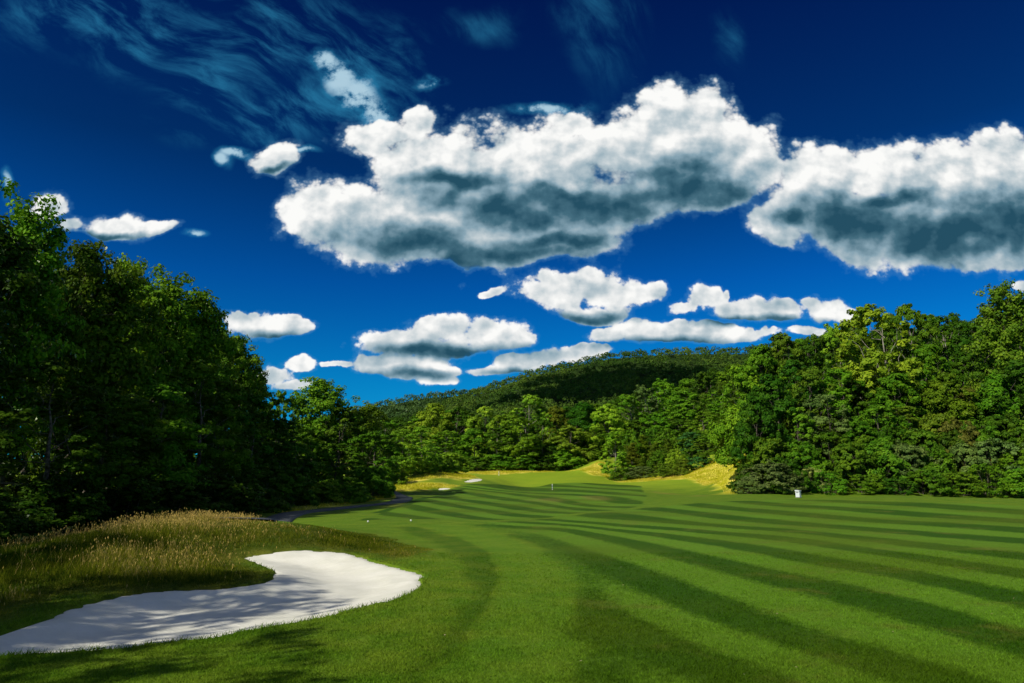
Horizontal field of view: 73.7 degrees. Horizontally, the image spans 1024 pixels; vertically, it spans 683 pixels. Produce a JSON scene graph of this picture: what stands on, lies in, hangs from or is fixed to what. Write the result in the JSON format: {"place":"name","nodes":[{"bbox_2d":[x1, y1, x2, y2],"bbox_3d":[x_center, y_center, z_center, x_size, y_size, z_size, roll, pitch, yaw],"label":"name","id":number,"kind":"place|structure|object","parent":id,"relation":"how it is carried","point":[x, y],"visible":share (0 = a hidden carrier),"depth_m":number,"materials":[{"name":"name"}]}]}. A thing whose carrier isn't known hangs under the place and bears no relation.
{"place":"outdoors","nodes":[
{"label":"outdoors","id":0,"kind":"place"},
{"bbox_2d":[0,508,432,618],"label":"tall grass","id":1,"kind":"structure","parent":0,"point":[50,549],"depth_m":14.23,"materials":[{"name":"plant"}]},
{"bbox_2d":[211,491,412,521],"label":"cart path","id":2,"kind":"structure","parent":0,"point":[290,516],"depth_m":45.28,"materials":[{"name":"grey asphalt"}]},
{"bbox_2d":[345,396,469,427],"bbox_3d":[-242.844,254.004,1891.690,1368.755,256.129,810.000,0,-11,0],"label":"hill","id":3,"kind":"structure","parent":0,"point":[409,404],"depth_m":2065.97,"materials":[{"name":"green plant"}]},
{"bbox_2d":[275,388,494,429],"bbox_3d":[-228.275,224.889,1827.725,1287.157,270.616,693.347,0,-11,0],"label":"ridge forest","id":4,"kind":"object","parent":3,"relation":"on","point":[394,406],"visible":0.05,"depth_m":2064.81,"materials":[{"name":"green plant"}]},
{"bbox_2d":[0,412,1023,682],"bbox_3d":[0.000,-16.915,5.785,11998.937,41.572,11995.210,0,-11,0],"label":"ground","id":5,"kind":"structure","parent":0,"point":[570,514],"depth_m":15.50,"materials":[{"name":"green plant"}]},
{"bbox_2d":[0,244,31,457],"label":"cottonwood tree","id":6,"kind":"object","parent":5,"relation":"on","point":[4,363],"visible":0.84,"depth_m":29.46,"materials":[{"name":"green plant"}]},
{"bbox_2d":[0,486,49,545],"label":"shrub","id":7,"kind":"object","parent":5,"relation":"on","point":[10,524],"visible":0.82,"depth_m":22.30,"materials":[{"name":"green plant"}]},
{"bbox_2d":[0,497,54,537],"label":"shrub","id":8,"kind":"object","parent":5,"relation":"on","point":[45,513],"visible":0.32,"depth_m":24.18,"materials":[{"name":"green plant"}]},
{"bbox_2d":[0,210,69,472],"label":"cottonwood tree","id":9,"kind":"object","parent":5,"relation":"on","point":[24,284],"visible":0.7,"depth_m":32.92,"materials":[{"name":"green plant"}]},
{"bbox_2d":[0,177,85,487],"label":"cottonwood tree","id":10,"kind":"object","parent":5,"relation":"on","point":[31,226],"visible":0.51,"depth_m":35.37,"materials":[{"name":"green plant"}]},
{"bbox_2d":[0,360,120,530],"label":"ash tree","id":11,"kind":"object","parent":5,"relation":"on","point":[91,481],"visible":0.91,"depth_m":28.41,"materials":[{"name":"green plant"}]},
{"bbox_2d":[12,491,125,534],"bbox_3d":[-18.708,7.111,28.096,4.337,1.965,4.869,-6,-13,28],"label":"shrub","id":12,"kind":"object","parent":5,"relation":"on","point":[59,523],"visible":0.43,"depth_m":27.80,"materials":[{"name":"green plant"}]},
{"bbox_2d":[21,239,127,476],"bbox_3d":[-25.435,1.829,38.603,6.177,16.497,5.367,1,-11,-3],"label":"cottonwood tree","id":13,"kind":"object","parent":5,"relation":"on","point":[88,263],"visible":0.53,"depth_m":39.21,"materials":[{"name":"green plant"}]},
{"bbox_2d":[13,385,174,522],"bbox_3d":[-19.512,5.589,32.627,6.434,6.866,6.951,5,-12,-23],"label":"ash tree","id":14,"kind":"object","parent":5,"relation":"on","point":[130,468],"visible":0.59,"depth_m":31.96,"materials":[{"name":"green plant"}]},
{"bbox_2d":[31,260,178,492],"bbox_3d":[-24.423,2.576,40.585,6.646,15.704,7.123,-10,-15,42],"label":"cottonwood tree","id":15,"kind":"object","parent":5,"relation":"on","point":[123,318],"visible":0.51,"depth_m":40.18,"materials":[{"name":"green plant"}]},
{"bbox_2d":[69,252,159,488],"bbox_3d":[-25.973,2.598,45.178,5.524,17.485,5.072,7,-13,-32],"label":"cottonwood tree","id":16,"kind":"object","parent":5,"relation":"on","point":[126,264],"visible":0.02,"depth_m":46.34,"materials":[{"name":"green plant"}]},
{"bbox_2d":[59,486,178,531],"bbox_3d":[-18.185,7.647,30.965,4.821,2.110,4.956,0,-11,1],"label":"shrub","id":17,"kind":"object","parent":5,"relation":"on","point":[127,491],"visible":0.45,"depth_m":31.35,"materials":[{"name":"green plant"}]},
{"bbox_2d":[88,378,213,511],"bbox_3d":[-19.391,5.899,36.541,5.866,7.735,5.919,7,-13,-32],"label":"ash tree","id":18,"kind":"object","parent":5,"relation":"on","point":[171,448],"visible":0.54,"depth_m":35.76,"materials":[{"name":"green plant"}]},
{"bbox_2d":[118,263,201,476],"bbox_3d":[-23.858,2.911,44.611,6.444,16.747,7.659,5,-12,-25],"label":"cottonwood tree","id":19,"kind":"object","parent":5,"relation":"on","point":[169,349],"visible":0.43,"depth_m":44.96,"materials":[{"name":"green plant"}]},
{"bbox_2d":[109,480,220,520],"bbox_3d":[-17.199,8.079,33.997,5.755,2.357,5.775,-8,-13,33],"label":"shrub","id":20,"kind":"object","parent":5,"relation":"on","point":[172,502],"visible":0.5,"depth_m":33.67,"materials":[{"name":"green plant"}]},
{"bbox_2d":[133,359,253,511],"bbox_3d":[-19.453,5.911,41.570,7.278,9.663,6.223,7,-13,-30],"label":"ash tree","id":21,"kind":"object","parent":5,"relation":"on","point":[226,415],"visible":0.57,"depth_m":41.78,"materials":[{"name":"green plant"}]},
{"bbox_2d":[149,286,245,474],"bbox_3d":[-22.607,4.103,48.166,6.295,15.835,7.245,-7,-13,33],"label":"cottonwood tree","id":22,"kind":"object","parent":5,"relation":"on","point":[209,324],"visible":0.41,"depth_m":48.01,"materials":[{"name":"green plant"}]},
{"bbox_2d":[0,550,421,654],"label":"bunker sand","id":23,"kind":"structure","parent":5,"relation":"on","point":[304,584],"depth_m":10.32,"materials":[{"name":"white sand"}]},
{"bbox_2d":[170,473,264,515],"bbox_3d":[-16.919,8.685,38.038,5.920,2.682,5.274,-2,-11,8],"label":"shrub","id":24,"kind":"object","parent":5,"relation":"on","point":[231,493],"visible":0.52,"depth_m":37.89,"materials":[{"name":"green plant"}]},
{"bbox_2d":[187,311,248,477],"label":"cottonwood tree","id":25,"kind":"object","parent":5,"relation":"on","point":[234,372],"visible":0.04,"depth_m":53.38,"materials":[{"name":"green plant"}]},
{"bbox_2d":[176,388,280,479],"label":"ash tree","id":26,"kind":"object","parent":5,"relation":"on","point":[246,398],"visible":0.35,"depth_m":46.12,"materials":[{"name":"green plant"}]},
{"bbox_2d":[216,333,276,457],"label":"cottonwood tree","id":27,"kind":"object","parent":5,"relation":"on","point":[245,376],"visible":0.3,"depth_m":57.99,"materials":[{"name":"green plant"}]},
{"bbox_2d":[253,417,317,492],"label":"ash tree","id":28,"kind":"object","parent":5,"relation":"on","point":[288,423],"visible":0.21,"depth_m":61.43,"materials":[{"name":"green plant"}]},
{"bbox_2d":[284,429,350,486],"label":"ash tree","id":29,"kind":"object","parent":5,"relation":"on","point":[312,435],"visible":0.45,"depth_m":72.18,"materials":[{"name":"green plant"}]},
{"bbox_2d":[291,481,347,505],"bbox_3d":[-16.073,12.687,56.776,4.985,2.243,5.124,2,-11,-10],"label":"shrub","id":30,"kind":"object","parent":5,"relation":"on","point":[332,494],"visible":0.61,"depth_m":55.72,"materials":[{"name":"green plant"}]},
{"bbox_2d":[286,376,365,477],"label":"cottonwood tree","id":31,"kind":"object","parent":5,"relation":"on","point":[323,395],"visible":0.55,"depth_m":83.87,"materials":[{"name":"green plant"}]},
{"bbox_2d":[308,443,367,487],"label":"ash tree","id":32,"kind":"object","parent":5,"relation":"on","point":[358,464],"visible":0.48,"depth_m":72.77,"materials":[{"name":"green plant"}]},
{"bbox_2d":[316,406,371,483],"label":"ash tree","id":33,"kind":"object","parent":5,"relation":"on","point":[345,411],"visible":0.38,"depth_m":83.72,"materials":[{"name":"green plant"}]},
{"bbox_2d":[313,476,375,503],"bbox_3d":[-14.452,12.892,58.864,5.280,2.472,5.262,-4,-12,19],"label":"shrub","id":34,"kind":"object","parent":5,"relation":"on","point":[346,487],"visible":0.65,"depth_m":57.91,"materials":[{"name":"green plant"}]},
{"bbox_2d":[341,399,394,467],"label":"cottonwood tree","id":35,"kind":"object","parent":5,"relation":"on","point":[370,423],"visible":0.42,"depth_m":89.32,"materials":[{"name":"green plant"}]},
{"bbox_2d":[350,466,396,497],"bbox_3d":[-13.637,13.613,65.540,4.918,3.399,5.521,3,-12,-15],"label":"shrub","id":36,"kind":"object","parent":5,"relation":"on","point":[374,476],"visible":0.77,"depth_m":64.62,"materials":[{"name":"green plant"}]},
{"bbox_2d":[341,431,410,493],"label":"ash tree","id":37,"kind":"object","parent":5,"relation":"on","point":[388,448],"visible":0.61,"depth_m":76.85,"materials":[{"name":"green plant"}]},
{"bbox_2d":[390,428,420,472],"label":"ash tree","id":38,"kind":"object","parent":5,"relation":"on","point":[407,444],"visible":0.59,"depth_m":115.06,"materials":[{"name":"green plant"}]},
{"bbox_2d":[393,426,442,470],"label":"ash tree","id":39,"kind":"object","parent":5,"relation":"on","point":[424,448],"visible":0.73,"depth_m":126.24,"materials":[{"name":"green plant"}]},
{"bbox_2d":[407,402,460,459],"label":"maple tree","id":40,"kind":"object","parent":5,"relation":"on","point":[433,409],"visible":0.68,"depth_m":232.77,"materials":[{"name":"green plant"}]},
{"bbox_2d":[451,428,494,464],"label":"maple tree","id":41,"kind":"object","parent":5,"relation":"on","point":[465,441],"visible":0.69,"depth_m":205.98,"materials":[{"name":"green plant"}]},
{"bbox_2d":[464,406,504,462],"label":"maple tree","id":42,"kind":"object","parent":5,"relation":"on","point":[485,411],"visible":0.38,"depth_m":229.17,"materials":[{"name":"green plant"}]},
{"bbox_2d":[476,425,518,469],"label":"oak tree","id":43,"kind":"object","parent":5,"relation":"on","point":[483,447],"visible":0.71,"depth_m":205.99,"materials":[{"name":"green plant"}]},
{"bbox_2d":[288,454,745,511],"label":"dry grass","id":44,"kind":"structure","parent":5,"relation":"on","point":[705,482],"depth_m":127.03,"materials":[{"name":"yellow plant"}]},
{"bbox_2d":[495,416,544,469],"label":"oak tree","id":45,"kind":"object","parent":5,"relation":"on","point":[530,440],"visible":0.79,"depth_m":205.65,"materials":[{"name":"green plant"}]},
{"bbox_2d":[511,394,551,454],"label":"oak tree","id":46,"kind":"object","parent":5,"relation":"on","point":[532,400],"visible":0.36,"depth_m":225.19,"materials":[{"name":"green plant"}]},
{"bbox_2d":[525,420,559,464],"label":"oak tree","id":47,"kind":"object","parent":5,"relation":"on","point":[551,449],"visible":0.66,"depth_m":210.95,"materials":[{"name":"green plant"}]},
{"bbox_2d":[545,449,589,470],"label":"shrub","id":48,"kind":"object","parent":5,"relation":"on","point":[563,457],"visible":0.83,"depth_m":203.53,"materials":[{"name":"green plant"}]},
{"bbox_2d":[543,425,598,468],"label":"maple tree","id":49,"kind":"object","parent":5,"relation":"on","point":[571,446],"visible":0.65,"depth_m":210.01,"materials":[{"name":"green plant"}]},
{"bbox_2d":[557,401,605,454],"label":"maple tree","id":50,"kind":"object","parent":5,"relation":"on","point":[580,414],"visible":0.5,"depth_m":223.47,"materials":[{"name":"green plant"}]},
{"bbox_2d":[585,403,631,456],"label":"maple tree","id":51,"kind":"object","parent":5,"relation":"on","point":[613,417],"visible":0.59,"depth_m":216.06,"materials":[{"name":"green plant"}]},
{"bbox_2d":[598,429,635,477],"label":"young tree","id":52,"kind":"object","parent":5,"relation":"on","point":[611,438],"visible":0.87,"depth_m":176.80,"materials":[{"name":"green plant"}]},
{"bbox_2d":[607,394,648,437],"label":"oak tree","id":53,"kind":"object","parent":5,"relation":"on","point":[622,399],"visible":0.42,"depth_m":228.68,"materials":[{"name":"green plant"}]},
{"bbox_2d":[651,391,718,436],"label":"maple tree","id":54,"kind":"object","parent":5,"relation":"on","point":[682,407],"visible":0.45,"depth_m":225.69,"materials":[{"name":"green plant"}]},
{"bbox_2d":[684,371,731,424],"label":"maple tree","id":55,"kind":"object","parent":5,"relation":"on","point":[704,377],"visible":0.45,"depth_m":249.38,"materials":[{"name":"green plant"}]},
{"bbox_2d":[705,365,785,466],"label":"maple tree","id":56,"kind":"object","parent":5,"relation":"on","point":[744,380],"visible":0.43,"depth_m":102.78,"materials":[{"name":"green plant"}]},
{"bbox_2d":[728,391,787,474],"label":"maple tree","id":57,"kind":"object","parent":5,"relation":"on","point":[751,407],"visible":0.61,"depth_m":90.30,"materials":[{"name":"green plant"}]},
{"bbox_2d":[731,343,795,407],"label":"maple tree","id":58,"kind":"object","parent":5,"relation":"on","point":[764,360],"visible":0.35,"depth_m":108.16,"materials":[{"name":"green plant"}]},
{"bbox_2d":[733,459,805,493],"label":"shrub","id":59,"kind":"object","parent":5,"relation":"on","point":[774,468],"visible":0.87,"depth_m":78.96,"materials":[{"name":"green plant"}]},
{"bbox_2d":[737,438,802,482],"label":"shrub","id":60,"kind":"object","parent":5,"relation":"on","point":[772,445],"visible":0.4,"depth_m":87.80,"materials":[{"name":"green plant"}]},
{"bbox_2d":[740,373,812,465],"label":"maple tree","id":61,"kind":"object","parent":5,"relation":"on","point":[773,386],"visible":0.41,"depth_m":96.29,"materials":[{"name":"green plant"}]},
{"bbox_2d":[758,457,818,492],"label":"shrub","id":62,"kind":"object","parent":5,"relation":"on","point":[796,471],"visible":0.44,"depth_m":81.56,"materials":[{"name":"green plant"}]},
{"bbox_2d":[765,332,820,430],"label":"maple tree","id":63,"kind":"object","parent":5,"relation":"on","point":[781,343],"visible":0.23,"depth_m":113.18,"materials":[{"name":"green plant"}]},
{"bbox_2d":[780,407,818,470],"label":"ash tree","id":64,"kind":"object","parent":5,"relation":"on","point":[799,416],"visible":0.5,"depth_m":92.49,"materials":[{"name":"green plant"}]},
{"bbox_2d":[769,359,834,441],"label":"maple tree","id":65,"kind":"object","parent":5,"relation":"on","point":[790,367],"visible":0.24,"depth_m":103.37,"materials":[{"name":"green plant"}]},
{"bbox_2d":[779,439,829,483],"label":"shrub","id":66,"kind":"object","parent":5,"relation":"on","point":[808,449],"visible":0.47,"depth_m":86.88,"materials":[{"name":"green plant"}]},
{"bbox_2d":[784,365,841,447],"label":"ash tree","id":67,"kind":"object","parent":5,"relation":"on","point":[813,375],"visible":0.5,"depth_m":99.61,"materials":[{"name":"green plant"}]},
{"bbox_2d":[796,333,835,416],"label":"oak tree","id":68,"kind":"object","parent":5,"relation":"on","point":[810,345],"visible":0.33,"depth_m":114.12,"materials":[{"name":"green plant"}]},
{"bbox_2d":[800,394,853,462],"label":"ash tree","id":69,"kind":"object","parent":5,"relation":"on","point":[826,399],"visible":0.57,"depth_m":93.33,"materials":[{"name":"green plant"}]},
{"bbox_2d":[805,471,848,494],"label":"shrub","id":70,"kind":"object","parent":5,"relation":"on","point":[840,487],"visible":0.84,"depth_m":81.39,"materials":[{"name":"green plant"}]},
{"bbox_2d":[800,431,854,477],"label":"shrub","id":71,"kind":"object","parent":5,"relation":"on","point":[830,437],"visible":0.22,"depth_m":90.39,"materials":[{"name":"green plant"}]},
{"bbox_2d":[817,323,861,398],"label":"oak tree","id":72,"kind":"object","parent":5,"relation":"on","point":[831,337],"visible":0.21,"depth_m":116.87,"materials":[{"name":"green plant"}]},
{"bbox_2d":[806,368,883,440],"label":"maple tree","id":73,"kind":"object","parent":5,"relation":"on","point":[843,377],"visible":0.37,"depth_m":100.85,"materials":[{"name":"green plant"}]},
{"bbox_2d":[824,443,886,485],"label":"shrub","id":74,"kind":"object","parent":5,"relation":"on","point":[841,465],"visible":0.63,"depth_m":84.02,"materials":[{"name":"green plant"}]},
{"bbox_2d":[835,379,899,441],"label":"maple tree","id":75,"kind":"object","parent":5,"relation":"on","point":[862,403],"visible":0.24,"depth_m":102.91,"materials":[{"name":"green plant"}]},
{"bbox_2d":[846,473,890,493],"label":"shrub","id":76,"kind":"object","parent":5,"relation":"on","point":[865,486],"visible":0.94,"depth_m":79.95,"materials":[{"name":"green plant"}]},
{"bbox_2d":[830,303,929,430],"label":"oak tree","id":77,"kind":"object","parent":5,"relation":"on","point":[861,320],"visible":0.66,"depth_m":106.38,"materials":[{"name":"green plant"}]},
{"bbox_2d":[847,404,912,446],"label":"maple tree","id":78,"kind":"object","parent":5,"relation":"on","point":[871,412],"visible":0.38,"depth_m":92.97,"materials":[{"name":"green plant"}]},
{"bbox_2d":[849,440,913,487],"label":"shrub","id":79,"kind":"object","parent":5,"relation":"on","point":[884,451],"visible":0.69,"depth_m":83.84,"materials":[{"name":"green plant"}]},
{"bbox_2d":[868,314,923,394],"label":"maple tree","id":80,"kind":"object","parent":5,"relation":"on","point":[875,335],"visible":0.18,"depth_m":142.56,"materials":[{"name":"green plant"}]},
{"bbox_2d":[877,476,918,495],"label":"shrub","id":81,"kind":"object","parent":5,"relation":"on","point":[912,486],"visible":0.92,"depth_m":79.63,"materials":[{"name":"green plant"}]},
{"bbox_2d":[869,372,929,431],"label":"maple tree","id":82,"kind":"object","parent":5,"relation":"on","point":[891,381],"visible":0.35,"depth_m":99.25,"materials":[{"name":"green plant"}]},
{"bbox_2d":[881,439,948,490],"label":"shrub","id":83,"kind":"object","parent":5,"relation":"on","point":[906,451],"visible":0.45,"depth_m":84.49,"materials":[{"name":"green plant"}]},
{"bbox_2d":[883,303,947,413],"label":"oak tree","id":84,"kind":"object","parent":5,"relation":"on","point":[909,314],"visible":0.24,"depth_m":119.54,"materials":[{"name":"green plant"}]},
{"bbox_2d":[891,343,960,421],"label":"maple tree","id":85,"kind":"object","parent":5,"relation":"on","point":[922,352],"visible":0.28,"depth_m":103.87,"materials":[{"name":"green plant"}]},
{"bbox_2d":[895,467,957,495],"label":"shrub","id":86,"kind":"object","parent":5,"relation":"on","point":[938,481],"visible":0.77,"depth_m":80.20,"materials":[{"name":"green plant"}]},
{"bbox_2d":[901,429,952,470],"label":"tree","id":87,"kind":"object","parent":5,"relation":"on","point":[921,433],"visible":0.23,"depth_m":89.91,"materials":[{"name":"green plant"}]},
{"bbox_2d":[916,412,953,453],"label":"tree","id":88,"kind":"object","parent":5,"relation":"on","point":[931,417],"visible":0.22,"depth_m":92.55,"materials":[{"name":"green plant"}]},
{"bbox_2d":[915,446,966,488],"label":"shrub","id":89,"kind":"object","parent":5,"relation":"on","point":[942,453],"visible":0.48,"depth_m":84.51,"materials":[{"name":"green plant"}]},
{"bbox_2d":[911,372,979,431],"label":"maple tree","id":90,"kind":"object","parent":5,"relation":"on","point":[964,408],"visible":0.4,"depth_m":98.37,"materials":[{"name":"green plant"}]},
{"bbox_2d":[921,312,982,396],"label":"oak tree","id":91,"kind":"object","parent":5,"relation":"on","point":[954,318],"visible":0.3,"depth_m":120.24,"materials":[{"name":"green plant"}]},
{"bbox_2d":[926,471,990,496],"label":"shrub","id":92,"kind":"object","parent":5,"relation":"on","point":[970,478],"visible":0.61,"depth_m":79.70,"materials":[{"name":"green plant"}]},
{"bbox_2d":[936,417,997,470],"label":"shrub","id":93,"kind":"object","parent":5,"relation":"on","point":[970,429],"visible":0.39,"depth_m":89.75,"materials":[{"name":"green plant"}]},
{"bbox_2d":[948,350,990,403],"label":"maple tree","id":94,"kind":"object","parent":5,"relation":"on","point":[963,359],"visible":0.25,"depth_m":112.75,"materials":[{"name":"green plant"}]},
{"bbox_2d":[948,442,991,482],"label":"shrub","id":95,"kind":"object","parent":5,"relation":"on","point":[969,460],"visible":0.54,"depth_m":85.38,"materials":[{"name":"green plant"}]},
{"bbox_2d":[952,417,1016,475],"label":"shrub","id":96,"kind":"object","parent":5,"relation":"on","point":[989,429],"visible":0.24,"depth_m":89.56,"materials":[{"name":"green plant"}]},
{"bbox_2d":[957,463,1023,497],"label":"shrub","id":97,"kind":"object","parent":5,"relation":"on","point":[989,469],"visible":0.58,"depth_m":80.24,"materials":[{"name":"green plant"}]},
{"bbox_2d":[958,372,1023,435],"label":"maple tree","id":98,"kind":"object","parent":5,"relation":"on","point":[987,393],"visible":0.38,"depth_m":97.00,"materials":[{"name":"green plant"}]},
{"bbox_2d":[959,437,1023,487],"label":"shrub","id":99,"kind":"object","parent":5,"relation":"on","point":[1007,447],"visible":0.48,"depth_m":86.25,"materials":[{"name":"green plant"}]},
{"bbox_2d":[960,277,1023,419],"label":"cottonwood tree","id":100,"kind":"object","parent":5,"relation":"on","point":[1003,330],"visible":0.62,"depth_m":102.42,"materials":[{"name":"green plant"}]},
{"bbox_2d":[971,359,1023,432],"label":"maple tree","id":101,"kind":"object","parent":5,"relation":"on","point":[1013,369],"visible":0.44,"depth_m":95.24,"materials":[{"name":"green plant"}]},
{"bbox_2d":[974,414,1023,463],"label":"shrub","id":102,"kind":"object","parent":5,"relation":"on","point":[998,421],"visible":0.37,"depth_m":88.95,"materials":[{"name":"green plant"}]},
{"bbox_2d":[0,0,1023,456],"label":"sky","id":103,"kind":"structure","parent":0,"point":[392,199],"materials":[{"name":"blue"}]},
{"bbox_2d":[445,340,931,417],"bbox_3d":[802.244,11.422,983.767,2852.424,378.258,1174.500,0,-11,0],"label":"hill","id":104,"kind":"structure","parent":0,"point":[639,366],"depth_m":1182.82,"materials":[{"name":"green plant"}]},
{"bbox_2d":[274,312,1002,451],"bbox_3d":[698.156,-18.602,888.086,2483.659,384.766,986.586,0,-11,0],"label":"hillside forest","id":105,"kind":"object","parent":104,"relation":"on","point":[570,389],"visible":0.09,"depth_m":1118.38,"materials":[{"name":"green plant"}]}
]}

